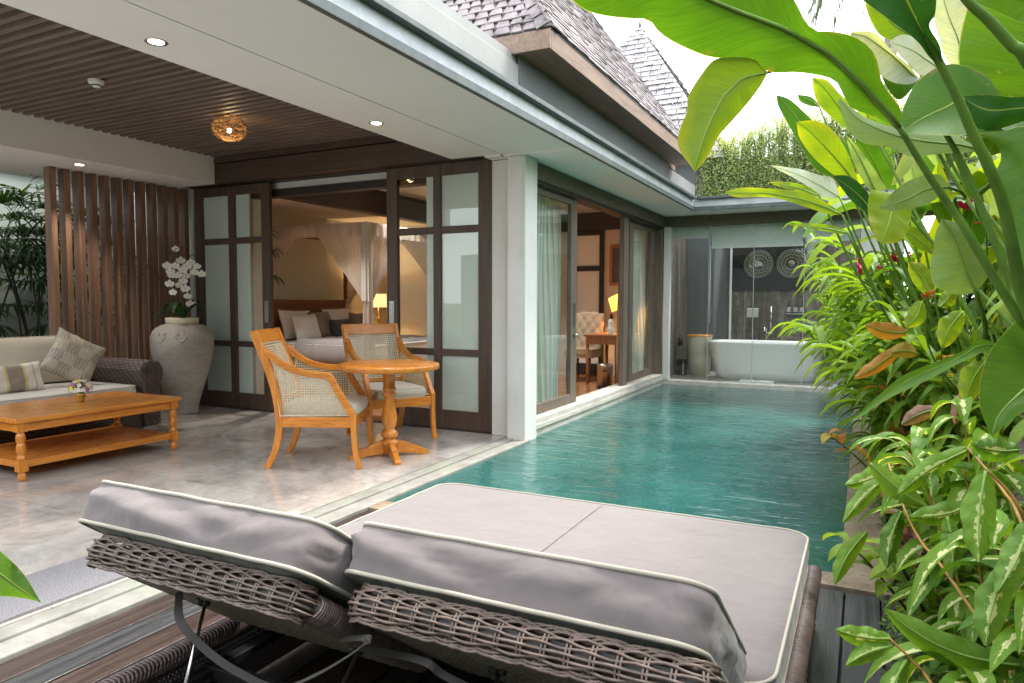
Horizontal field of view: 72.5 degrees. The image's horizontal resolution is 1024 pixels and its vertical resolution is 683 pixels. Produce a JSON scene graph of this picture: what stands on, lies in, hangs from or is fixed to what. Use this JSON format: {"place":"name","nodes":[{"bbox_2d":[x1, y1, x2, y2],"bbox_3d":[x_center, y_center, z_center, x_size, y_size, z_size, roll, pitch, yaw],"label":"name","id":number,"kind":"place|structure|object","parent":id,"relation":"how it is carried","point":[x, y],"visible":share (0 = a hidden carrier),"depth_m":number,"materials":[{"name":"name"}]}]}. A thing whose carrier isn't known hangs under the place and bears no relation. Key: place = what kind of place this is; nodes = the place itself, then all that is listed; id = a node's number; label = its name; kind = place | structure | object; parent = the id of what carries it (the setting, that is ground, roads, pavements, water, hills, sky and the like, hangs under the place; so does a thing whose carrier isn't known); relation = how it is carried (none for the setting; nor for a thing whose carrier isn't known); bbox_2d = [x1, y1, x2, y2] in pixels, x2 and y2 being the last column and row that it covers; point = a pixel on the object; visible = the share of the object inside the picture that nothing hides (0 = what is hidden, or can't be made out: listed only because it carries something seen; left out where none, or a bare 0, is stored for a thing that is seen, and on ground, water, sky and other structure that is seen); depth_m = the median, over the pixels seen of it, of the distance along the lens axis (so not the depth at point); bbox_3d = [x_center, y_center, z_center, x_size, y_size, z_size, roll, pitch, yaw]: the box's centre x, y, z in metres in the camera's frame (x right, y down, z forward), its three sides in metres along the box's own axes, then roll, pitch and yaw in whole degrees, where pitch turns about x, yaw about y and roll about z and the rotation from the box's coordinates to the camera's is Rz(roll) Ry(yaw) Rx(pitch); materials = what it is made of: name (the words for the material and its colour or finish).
{"place":"outdoors","nodes":[
{"label":"outdoors","id":0,"kind":"place"},
{"bbox_2d":[0,405,506,627],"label":"terrace floor","id":1,"kind":"structure","parent":0,"point":[222,454],"depth_m":4.96,"materials":[{"name":"stone"}]},
{"bbox_2d":[0,546,129,623],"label":"door mat","id":2,"kind":"object","parent":1,"relation":"on","point":[61,582],"depth_m":2.97,"materials":[{"name":"fabric"}]},
{"bbox_2d":[0,335,162,443],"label":"sofa","id":3,"kind":"object","parent":1,"relation":"on","point":[127,375],"visible":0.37,"depth_m":6.34,"materials":[{"name":"fabric"}]},
{"bbox_2d":[0,361,45,393],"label":"throw cushion","id":4,"kind":"object","parent":3,"relation":"on","point":[22,377],"visible":0.92,"depth_m":5.79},
{"bbox_2d":[40,327,106,384],"bbox_3d":[-3.958,0.151,6.299,0.232,0.572,0.586,3,5,45],"label":"throw cushion","id":5,"kind":"object","parent":3,"relation":"on","point":[70,356],"visible":0.91,"depth_m":6.23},
{"bbox_2d":[0,391,181,481],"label":"coffee table","id":6,"kind":"object","parent":1,"relation":"on","point":[21,454],"visible":1,"depth_m":5.26,"materials":[{"name":"orange wood"}]},
{"bbox_2d":[66,377,92,401],"bbox_3d":[-3.380,0.374,5.458,0.228,0.190,0.212,2,4,27],"label":"flower bouquet","id":7,"kind":"object","parent":6,"relation":"on","point":[79,397],"visible":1,"depth_m":5.44,"materials":[{"name":"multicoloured plant"}]},
{"bbox_2d":[43,166,190,394],"bbox_3d":[-4.114,-0.464,7.420,0.105,2.498,1.620,2,4,27],"label":"slat screen","id":8,"kind":"object","parent":1,"relation":"on","point":[165,207],"visible":0.58,"depth_m":7.28,"materials":[{"name":"brown wood"}]},
{"bbox_2d":[149,317,213,414],"bbox_3d":[-3.557,0.260,7.549,0.634,1.040,0.633,2,4,27],"label":"clay jar","id":9,"kind":"object","parent":1,"relation":"on","point":[182,350],"visible":0.98,"depth_m":7.35,"materials":[{"name":"ceramic"}]},
{"bbox_2d":[152,245,205,319],"bbox_3d":[-3.548,-0.586,7.478,0.515,0.877,0.472,2,4,27],"label":"orchid","id":10,"kind":"object","parent":9,"relation":"in","point":[180,310],"visible":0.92,"depth_m":7.44,"materials":[{"name":"plant"}]},
{"bbox_2d":[249,327,373,469],"bbox_3d":[-1.504,0.411,5.323,0.816,1.017,0.628,0,3,-1],"label":"armchair","id":11,"kind":"object","parent":1,"relation":"on","point":[337,407],"visible":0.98,"depth_m":5.05,"materials":[{"name":"orange wood"}]},
{"bbox_2d":[337,359,438,464],"bbox_3d":[-0.962,0.536,5.472,0.784,0.738,0.784,2,4,27],"label":"round table","id":12,"kind":"object","parent":1,"relation":"on","point":[390,444],"visible":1,"depth_m":5.42,"materials":[{"name":"orange wood"}]},
{"bbox_2d":[341,323,436,438],"bbox_3d":[-1.147,0.354,6.327,0.628,1.017,0.815,-2,4,-33],"label":"armchair","id":13,"kind":"object","parent":1,"relation":"on","point":[410,392],"visible":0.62,"depth_m":6.41,"materials":[{"name":"orange wood"}]},
{"bbox_2d":[373,294,386,322],"bbox_3d":[-2.399,-0.505,12.529,0.303,0.700,0.303,2,4,27],"label":"table lamp","id":14,"kind":"object","parent":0,"point":[379,300],"visible":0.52,"depth_m":12.40,"materials":[{"name":"fabric"}]},
{"bbox_2d":[389,384,854,572],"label":"water","id":15,"kind":"structure","parent":0,"point":[760,457],"depth_m":5.44,"materials":[{"name":"teal liquid"}]},
{"bbox_2d":[593,0,973,303],"label":"sky","id":16,"kind":"structure","parent":0,"point":[688,65],"materials":[{"name":"white"}]},
{"bbox_2d":[883,440,914,600],"bbox_3d":[2.823,1.121,3.125,2.000,0.126,14.000,2,4,27],"label":"planting bed","id":17,"kind":"object","parent":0,"point":[895,581],"depth_m":3.34,"materials":[{"name":"soil"}]},
{"bbox_2d":[572,0,1023,436],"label":"heliconia","id":18,"kind":"object","parent":17,"relation":"on","point":[750,45],"visible":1,"depth_m":1.48,"materials":[{"name":"green plant"}]},
{"bbox_2d":[813,297,848,328],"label":"ginger plant","id":19,"kind":"object","parent":17,"relation":"on","point":[819,317],"visible":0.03,"depth_m":8.27,"materials":[{"name":"green plant"}]},
{"bbox_2d":[781,250,928,451],"bbox_3d":[2.820,0.133,5.593,1.613,1.747,1.240,-2,4,-34],"label":"ginger plant","id":20,"kind":"object","parent":17,"relation":"on","point":[811,334],"visible":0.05,"depth_m":5.68,"materials":[{"name":"green plant"}]},
{"bbox_2d":[814,276,899,325],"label":"ginger plant","id":21,"kind":"object","parent":17,"relation":"on","point":[841,298],"depth_m":7.11,"materials":[{"name":"green plant"}]},
{"bbox_2d":[725,78,996,458],"bbox_3d":[2.292,-0.224,4.016,2.427,2.649,1.312,-2,4,-32],"label":"heliconia","id":22,"kind":"object","parent":17,"relation":"on","point":[828,151],"visible":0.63,"depth_m":3.87,"materials":[{"name":"green plant"}]},
{"bbox_2d":[792,264,934,433],"bbox_3d":[3.128,0.136,6.122,1.090,1.682,1.657,0,3,6],"label":"ginger plant","id":23,"kind":"object","parent":17,"relation":"on","point":[816,295],"visible":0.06,"depth_m":6.38,"materials":[{"name":"green plant"}]},
{"bbox_2d":[792,251,968,470],"bbox_3d":[2.415,0.228,4.515,1.124,1.678,1.648,2,4,27],"label":"ginger plant","id":24,"kind":"object","parent":17,"relation":"on","point":[849,285],"visible":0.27,"depth_m":4.72,"materials":[{"name":"green plant"}]},
{"bbox_2d":[798,338,971,514],"bbox_3d":[2.152,0.550,3.735,1.116,1.124,1.547,2,4,27],"label":"ginger plant","id":25,"kind":"object","parent":17,"relation":"on","point":[859,395],"visible":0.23,"depth_m":3.64,"materials":[{"name":"green plant"}]},
{"bbox_2d":[767,292,1004,462],"bbox_3d":[2.208,0.395,4.164,1.359,1.385,1.093,2,4,27],"label":"ginger plant","id":26,"kind":"object","parent":17,"relation":"on","point":[820,333],"visible":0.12,"depth_m":4.25,"materials":[{"name":"green plant"}]},
{"bbox_2d":[781,221,1005,422],"bbox_3d":[2.871,0.045,5.072,1.143,1.982,2.207,-2,4,-32],"label":"ginger plant","id":27,"kind":"object","parent":17,"relation":"on","point":[911,300],"visible":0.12,"depth_m":4.93,"materials":[{"name":"green plant"}]},
{"bbox_2d":[821,354,971,506],"bbox_3d":[1.984,0.583,3.560,0.646,1.081,0.547,3,4,39],"label":"croton","id":28,"kind":"object","parent":17,"relation":"on","point":[825,437],"visible":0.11,"depth_m":3.56,"materials":[{"name":"orange plant"}]},
{"bbox_2d":[796,225,997,423],"bbox_3d":[3.762,-0.038,6.122,1.893,1.992,1.624,-1,3,-11],"label":"heliconia","id":29,"kind":"object","parent":17,"relation":"on","point":[971,305],"visible":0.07,"depth_m":6.34,"materials":[{"name":"green plant"}]},
{"bbox_2d":[803,161,1004,454],"bbox_3d":[3.069,-0.152,4.870,1.937,2.361,1.937,2,4,27],"label":"heliconia","id":30,"kind":"object","parent":17,"relation":"on","point":[821,217],"visible":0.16,"depth_m":4.58,"materials":[{"name":"green plant"}]},
{"bbox_2d":[822,498,990,678],"bbox_3d":[1.336,0.849,2.293,0.536,0.692,0.487,0,3,-9],"label":"leafy shrub","id":31,"kind":"object","parent":17,"relation":"on","point":[880,570],"visible":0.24,"depth_m":2.27,"materials":[{"name":"green plant"}]},
{"bbox_2d":[874,508,965,599],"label":"leafy shrub","id":32,"kind":"object","parent":17,"relation":"on","point":[908,533],"visible":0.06,"depth_m":2.85,"materials":[{"name":"green plant"}]},
{"bbox_2d":[833,290,1021,488],"bbox_3d":[2.030,0.446,2.963,1.260,1.419,1.550,2,4,27],"label":"ginger plant","id":33,"kind":"object","parent":17,"relation":"on","point":[923,356],"visible":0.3,"depth_m":3.32,"materials":[{"name":"green plant"}]},
{"bbox_2d":[832,438,1023,682],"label":"variegated shrub","id":34,"kind":"object","parent":17,"relation":"on","point":[974,510],"visible":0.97,"depth_m":1.60,"materials":[{"name":"green plant"}]},
{"bbox_2d":[854,198,1003,429],"bbox_3d":[2.084,0.215,3.407,0.734,1.831,2.274,2,4,27],"label":"croton","id":35,"kind":"object","parent":17,"relation":"on","point":[949,328],"visible":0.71,"depth_m":2.71,"materials":[{"name":"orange plant"}]},
{"bbox_2d":[838,0,1021,423],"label":"heliconia","id":36,"kind":"object","parent":17,"relation":"on","point":[956,267],"visible":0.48,"depth_m":2.22,"materials":[{"name":"green plant"}]},
{"bbox_2d":[893,461,967,570],"bbox_3d":[1.853,0.831,3.055,0.433,0.646,0.504,2,4,27],"label":"croton","id":37,"kind":"object","parent":17,"relation":"on","point":[904,468],"depth_m":3.15,"materials":[{"name":"green plant"}]},
{"bbox_2d":[847,428,1023,681],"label":"variegated shrub","id":38,"kind":"object","parent":17,"relation":"on","point":[954,611],"visible":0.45,"depth_m":2.00,"materials":[{"name":"green plant"}]},
{"bbox_2d":[883,244,994,311],"bbox_3d":[5.111,-0.441,6.944,2.261,2.669,1.997,-1,4,-24],"label":"heliconia","id":39,"kind":"object","parent":17,"relation":"on","point":[983,246],"visible":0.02,"depth_m":7.05,"materials":[{"name":"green plant"}]},
{"bbox_2d":[864,509,1023,682],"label":"variegated shrub","id":40,"kind":"object","parent":17,"relation":"on","point":[1008,640],"visible":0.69,"depth_m":1.55,"materials":[{"name":"green plant"}]},
{"bbox_2d":[871,433,1019,682],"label":"ground cover","id":41,"kind":"object","parent":17,"relation":"on","point":[927,669],"visible":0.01,"depth_m":2.36,"materials":[{"name":"green plant"}]},
{"bbox_2d":[891,138,1000,290],"bbox_3d":[2.986,-0.247,3.364,2.120,2.684,2.263,-3,4,-40],"label":"heliconia","id":42,"kind":"object","parent":17,"relation":"on","point":[906,164],"visible":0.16,"depth_m":4.05,"materials":[{"name":"green plant"}]},
{"bbox_2d":[916,351,1014,473],"bbox_3d":[2.113,0.590,3.133,0.530,1.115,0.550,2,4,27],"label":"croton","id":43,"kind":"object","parent":17,"relation":"on","point":[934,395],"visible":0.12,"depth_m":3.11,"materials":[{"name":"green plant"}]},
{"bbox_2d":[942,135,1005,330],"bbox_3d":[3.958,-0.277,4.441,2.304,2.624,1.878,2,4,27],"label":"heliconia","id":44,"kind":"object","parent":17,"relation":"on","point":[1001,318],"visible":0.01,"depth_m":4.03,"materials":[{"name":"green plant"}]},
{"bbox_2d":[968,152,1000,335],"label":"tall shrub","id":45,"kind":"object","parent":17,"relation":"on","point":[987,293],"depth_m":8.42,"materials":[{"name":"green plant"}]},
{"bbox_2d":[983,235,1005,327],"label":"tall shrub","id":46,"kind":"object","parent":17,"relation":"on","point":[987,285],"depth_m":7.62,"materials":[{"name":"green plant"}]},
{"bbox_2d":[981,419,1023,607],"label":"leafy shrub","id":47,"kind":"object","parent":17,"relation":"on","point":[1016,436],"visible":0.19,"depth_m":1.78,"materials":[{"name":"green plant"}]},
{"label":"ground","id":48,"kind":"structure","parent":0,"visible":0},
{"bbox_2d":[0,172,127,358],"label":"garden wall","id":49,"kind":"structure","parent":48,"relation":"on","point":[21,182],"depth_m":8.59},
{"bbox_2d":[0,437,529,663],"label":"kerb","id":50,"kind":"structure","parent":48,"relation":"on","point":[24,636],"depth_m":2.91,"materials":[{"name":"stone"}]},
{"bbox_2d":[0,0,956,440],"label":"villa","id":51,"kind":"object","parent":48,"relation":"on","point":[496,116],"visible":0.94,"depth_m":6.51,"materials":[{"name":"white paint"}]},
{"bbox_2d":[88,78,103,87],"bbox_3d":[-2.970,-1.840,4.982,0.104,0.050,0.104,2,4,27],"label":"smoke detector","id":52,"kind":"object","parent":51,"relation":"attached to","point":[96,83],"visible":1,"depth_m":4.96,"materials":[{"name":"white plastic"}]},
{"bbox_2d":[144,38,168,46],"bbox_3d":[-1.762,-1.482,3.454,0.110,0.006,0.110,2,4,27],"label":"downlight","id":53,"kind":"object","parent":51,"relation":"attached to","point":[156,42],"visible":1,"depth_m":3.45,"materials":[{"name":"metal"}]},
{"bbox_2d":[209,113,248,142],"bbox_3d":[-2.422,-1.823,5.950,0.321,0.238,0.304,2,4,27],"label":"nest lamp","id":54,"kind":"object","parent":51,"relation":"hanging from","point":[216,128],"visible":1,"depth_m":5.89,"materials":[{"name":"brown"}]},
{"bbox_2d":[194,182,274,410],"bbox_3d":[-3.150,-0.492,7.874,1.174,2.495,0.070,2,4,27],"label":"sliding door","id":55,"kind":"structure","parent":51,"relation":"in","point":[223,239],"depth_m":7.89,"materials":[{"name":"brown wood"}]},
{"bbox_2d":[272,230,288,284],"bbox_3d":[-4.132,-0.523,9.714,2.002,2.455,1.395,-2,4,-33],"label":"fan palm","id":56,"kind":"object","parent":51,"relation":"on","point":[275,277],"visible":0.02,"depth_m":9.89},
{"bbox_2d":[274,237,426,380],"bbox_3d":[-2.419,-0.506,10.751,2.150,2.295,2.090,2,4,27],"label":"four poster bed","id":57,"kind":"object","parent":51,"relation":"on","point":[329,350],"visible":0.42,"depth_m":10.31,"materials":[{"name":"fabric"}]},
{"bbox_2d":[278,310,309,338],"bbox_3d":[-3.276,-0.259,10.664,0.244,0.460,0.677,2,4,27],"label":"white pillow","id":58,"kind":"object","parent":57,"relation":"on","point":[287,324],"visible":0.44,"depth_m":10.42,"materials":[{"name":"fabric"}]},
{"bbox_2d":[290,314,320,338],"bbox_3d":[-3.080,-0.207,10.457,0.230,0.403,0.505,2,4,27],"label":"white pillow","id":59,"kind":"object","parent":57,"relation":"on","point":[305,326],"visible":0.85,"depth_m":10.35,"materials":[{"name":"fabric"}]},
{"bbox_2d":[307,312,332,336],"bbox_3d":[-2.963,-0.259,10.843,0.230,0.409,0.471,2,4,27],"label":"brocade pillow","id":60,"kind":"object","parent":57,"relation":"on","point":[323,319],"visible":0.53,"depth_m":10.79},
{"bbox_2d":[322,308,349,319],"bbox_3d":[-2.840,-0.325,11.483,0.244,0.455,0.674,2,4,27],"label":"white pillow","id":61,"kind":"object","parent":57,"relation":"on","point":[337,314],"visible":0.37,"depth_m":11.40,"materials":[{"name":"fabric"}]},
{"bbox_2d":[330,319,350,335],"bbox_3d":[-2.689,-0.218,11.010,0.201,0.277,0.448,2,4,27],"label":"charcoal pillow","id":62,"kind":"object","parent":57,"relation":"on","point":[335,325],"visible":0.59,"depth_m":10.84,"materials":[{"name":"fabric"}]},
{"bbox_2d":[272,221,426,359],"bbox_3d":[-2.396,-0.662,10.731,2.268,2.040,2.248,2,4,27],"label":"bed canopy net","id":63,"kind":"object","parent":57,"relation":"attached to","point":[357,251],"visible":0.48,"depth_m":9.50,"materials":[{"name":"white"}]},
{"bbox_2d":[348,312,362,323],"bbox_3d":[-2.540,-0.293,11.637,0.226,0.401,0.442,2,4,27],"label":"brocade pillow","id":64,"kind":"object","parent":57,"relation":"on","point":[355,318],"visible":0.38,"depth_m":11.49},
{"bbox_2d":[369,121,383,125],"bbox_3d":[-0.977,-1.571,5.025,0.110,0.006,0.110,2,4,27],"label":"downlight","id":65,"kind":"object","parent":51,"relation":"attached to","point":[376,123],"visible":1,"depth_m":5.03,"materials":[{"name":"metal"}]},
{"bbox_2d":[386,159,494,432],"bbox_3d":[-0.699,-0.421,6.649,1.182,2.505,0.057,2,4,27],"label":"sliding door","id":66,"kind":"structure","parent":51,"relation":"in","point":[458,231],"depth_m":6.57,"materials":[{"name":"brown wood"}]},
{"bbox_2d":[536,195,560,403],"bbox_3d":[0.333,-0.374,7.212,0.137,2.280,0.760,2,4,27],"label":"curtain","id":67,"kind":"object","parent":51,"relation":"hanging from","point":[548,268],"visible":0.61,"depth_m":7.25,"materials":[{"name":"white fabric"}]},
{"bbox_2d":[536,186,577,414],"bbox_3d":[0.408,-0.397,6.943,0.085,2.163,1.270,2,4,27],"label":"glass door","id":68,"kind":"structure","parent":51,"relation":"in","point":[550,404],"depth_m":7.38,"materials":[{"name":"brown wood"}]},
{"bbox_2d":[564,312,603,382],"bbox_3d":[1.112,0.076,10.728,0.480,1.063,0.607,2,4,27],"label":"desk chair","id":69,"kind":"object","parent":51,"relation":"on","point":[589,322],"visible":0.79,"depth_m":10.83,"materials":[{"name":"beige fabric"}]},
{"bbox_2d":[567,230,604,374],"bbox_3d":[1.207,-0.644,11.519,0.620,2.390,0.095,2,4,27],"label":"inner door","id":70,"kind":"structure","parent":51,"relation":"in","point":[590,243],"depth_m":11.46,"materials":[{"name":"black wood"}]},
{"bbox_2d":[583,332,616,383],"bbox_3d":[1.494,0.251,10.497,0.540,0.740,0.960,2,4,27],"label":"writing desk","id":71,"kind":"object","parent":51,"relation":"on","point":[605,339],"visible":0.52,"depth_m":10.13,"materials":[{"name":"brown wood"}]},
{"bbox_2d":[607,313,614,334],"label":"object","id":72,"kind":"object","parent":71,"relation":"on","point":[610,329],"visible":1,"depth_m":10.13,"materials":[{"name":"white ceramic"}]},
{"bbox_2d":[608,294,617,332],"bbox_3d":[1.610,-0.426,10.624,0.274,0.599,0.255,2,4,27],"label":"desk lamp","id":73,"kind":"object","parent":71,"relation":"on","point":[613,301],"visible":0.42,"depth_m":10.52,"materials":[{"name":"fabric"}]},
{"bbox_2d":[597,363,612,388],"bbox_3d":[1.288,0.479,9.745,0.224,0.350,0.272,2,4,27],"label":"waste bin","id":74,"kind":"object","parent":51,"relation":"on","point":[604,375],"visible":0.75,"depth_m":9.68,"materials":[{"name":"metal"}]},
{"bbox_2d":[609,244,619,285],"bbox_3d":[1.812,-1.232,11.216,0.500,0.660,0.038,2,4,27],"label":"framed picture","id":75,"kind":"object","parent":51,"relation":"attached to","point":[614,268],"visible":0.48,"depth_m":11.29,"materials":[{"name":"brown wood"}]},
{"bbox_2d":[616,246,619,382],"bbox_3d":[1.502,-0.506,9.553,0.096,2.280,0.256,2,4,27],"label":"curtain","id":76,"kind":"object","parent":51,"relation":"hanging from","point":[617,347],"visible":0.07,"depth_m":9.49,"materials":[{"name":"beige fabric"}]},
{"bbox_2d":[632,228,647,372],"bbox_3d":[1.878,-0.546,10.275,0.118,2.280,0.830,2,4,27],"label":"curtain","id":77,"kind":"object","parent":51,"relation":"hanging from","point":[640,294],"visible":0.74,"depth_m":10.25,"materials":[{"name":"white fabric"}]},
{"bbox_2d":[628,220,655,381],"bbox_3d":[1.848,-0.565,9.925,0.051,2.163,1.300,2,4,27],"label":"glass door","id":78,"kind":"structure","parent":51,"relation":"in","point":[651,231],"depth_m":10.22,"materials":[{"name":"brown wood"}]},
{"bbox_2d":[675,334,683,346],"bbox_3d":[2.736,-0.016,11.403,0.130,0.205,0.100,2,4,27],"label":"soap dispenser","id":79,"kind":"object","parent":51,"relation":"attached to","point":[680,341],"visible":1,"depth_m":11.37,"materials":[{"name":"black metal"}]},
{"bbox_2d":[676,359,686,374],"bbox_3d":[2.773,0.417,11.405,0.140,0.250,0.207,2,4,27],"label":"waste bin","id":80,"kind":"object","parent":51,"relation":"on","point":[681,366],"visible":1,"depth_m":11.33,"materials":[{"name":"black metal"}]},
{"bbox_2d":[686,334,712,375],"bbox_3d":[3.066,0.212,11.418,0.424,0.660,0.424,2,4,27],"label":"laundry basket","id":81,"kind":"object","parent":51,"relation":"on","point":[697,353],"visible":0.98,"depth_m":11.27,"materials":[{"name":"wicker"}]},
{"bbox_2d":[739,379,774,383],"bbox_3d":[3.622,0.594,10.318,0.480,0.024,0.240,2,4,27],"label":"bath mat","id":82,"kind":"object","parent":51,"relation":"on","point":[758,381],"visible":0.92,"depth_m":10.23,"materials":[{"name":"white fabric"}]},
{"bbox_2d":[708,339,823,381],"bbox_3d":[3.919,0.290,10.779,1.724,0.580,0.804,2,4,27],"label":"bathtub","id":83,"kind":"object","parent":51,"relation":"on","point":[775,360],"visible":0.84,"depth_m":10.48,"materials":[{"name":"white ceramic"}]},
{"bbox_2d":[764,306,772,339],"bbox_3d":[4.109,-0.004,11.201,0.114,1.120,0.258,2,4,27],"label":"bath tap","id":84,"kind":"object","parent":51,"relation":"on","point":[765,330],"visible":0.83,"depth_m":11.27,"materials":[{"name":"silver metal"}]},
{"bbox_2d":[732,239,807,289],"bbox_3d":[4.619,-1.373,12.560,1.300,0.880,0.103,2,4,27],"label":"wall art","id":85,"kind":"object","parent":51,"relation":"attached to","point":[773,268],"depth_m":12.54},
{"bbox_2d":[785,311,804,314],"bbox_3d":[5.031,-0.510,12.386,0.320,0.058,0.130,2,4,27],"label":"toiletry shelf","id":86,"kind":"object","parent":51,"relation":"attached to","point":[795,313],"visible":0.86,"depth_m":12.32,"materials":[{"name":"silver metal"}]},
{"bbox_2d":[787,303,790,312],"bbox_3d":[4.931,-0.611,12.427,0.066,0.214,0.066,-1,4,-21],"label":"toiletry bottle","id":87,"kind":"object","parent":86,"relation":"on","point":[788,307],"visible":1,"depth_m":12.40,"materials":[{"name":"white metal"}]},
{"bbox_2d":[693,92,983,196],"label":"vine wall","id":88,"kind":"structure","parent":51,"relation":"attached to","point":[750,167],"depth_m":11.29,"materials":[{"name":"green plant"}]},
{"bbox_2d":[619,21,726,370],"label":"pavilion","id":89,"kind":"structure","parent":48,"relation":"on","point":[671,94],"depth_m":12.37,"materials":[{"name":"grey wood"}]},
{"bbox_2d":[838,599,884,682],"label":"deck frame","id":90,"kind":"object","parent":48,"relation":"on","point":[839,674],"depth_m":2.60,"materials":[{"name":"black wood"}]},
{"bbox_2d":[0,510,1017,682],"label":"deck","id":91,"kind":"structure","parent":90,"relation":"on","point":[101,650],"depth_m":2.46,"materials":[{"name":"wood"}]},
{"bbox_2d":[0,551,40,602],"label":"broad leaf plant","id":92,"kind":"object","parent":91,"relation":"on","point":[14,581],"visible":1,"depth_m":0.90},
{"bbox_2d":[78,480,821,682],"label":"daybed","id":93,"kind":"object","parent":91,"relation":"on","point":[481,584],"visible":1,"depth_m":1.57,"materials":[{"name":"grey fabric"}]},
{"bbox_2d":[852,395,1023,570],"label":"variegated shrub","id":94,"kind":"object","parent":91,"relation":"on","point":[919,437],"visible":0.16,"depth_m":2.44,"materials":[{"name":"green plant"}]},
{"bbox_2d":[1011,411,1023,532],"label":"tree","id":95,"kind":"object","parent":91,"relation":"on","point":[1017,495],"visible":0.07,"depth_m":2.62,"materials":[{"name":"green plant"}]},
{"bbox_2d":[807,0,930,101],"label":"palm tree","id":96,"kind":"object","parent":48,"relation":"on","point":[818,6],"visible":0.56,"depth_m":14.12,"materials":[{"name":"green plant"}]},
{"bbox_2d":[960,159,989,340],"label":"tall shrub","id":97,"kind":"object","parent":48,"relation":"on","point":[969,296],"depth_m":9.53,"materials":[{"name":"green plant"}]},
{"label":"side bed","id":98,"kind":"structure","parent":0,"visible":0},
{"bbox_2d":[0,196,86,337],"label":"fan palm","id":99,"kind":"object","parent":98,"relation":"on","point":[19,216],"visible":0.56,"depth_m":7.26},
{"bbox_2d":[0,225,88,336],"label":"fan palm","id":100,"kind":"object","parent":98,"relation":"on","point":[41,285],"visible":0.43,"depth_m":7.87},
{"bbox_2d":[0,174,123,336],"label":"fan palm","id":101,"kind":"object","parent":98,"relation":"on","point":[17,197],"visible":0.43,"depth_m":7.44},
{"bbox_2d":[21,202,136,336],"bbox_3d":[-4.991,-0.412,8.123,1.266,2.411,1.356,2,4,27],"label":"fan palm","id":102,"kind":"object","parent":98,"relation":"on","point":[43,328],"visible":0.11,"depth_m":7.87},
{"bbox_2d":[73,229,147,337],"bbox_3d":[-4.717,-0.319,9.045,1.517,2.123,1.780,2,4,27],"label":"fan palm","id":103,"kind":"object","parent":98,"relation":"on","point":[112,276],"visible":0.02,"depth_m":8.62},
{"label":"pool basin","id":104,"kind":"structure","parent":0,"visible":0},
{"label":"pool wall","id":105,"kind":"structure","parent":104,"relation":"in","visible":0},
{"bbox_2d":[368,501,892,601],"bbox_3d":[0.404,1.040,3.609,2.751,0.041,0.155,2,4,27],"label":"pool coping","id":106,"kind":"object","parent":105,"relation":"on","point":[855,584],"visible":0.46,"depth_m":3.04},
{"bbox_2d":[843,405,891,581],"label":"pool edge paving","id":107,"kind":"structure","parent":105,"relation":"on","point":[869,526],"depth_m":3.91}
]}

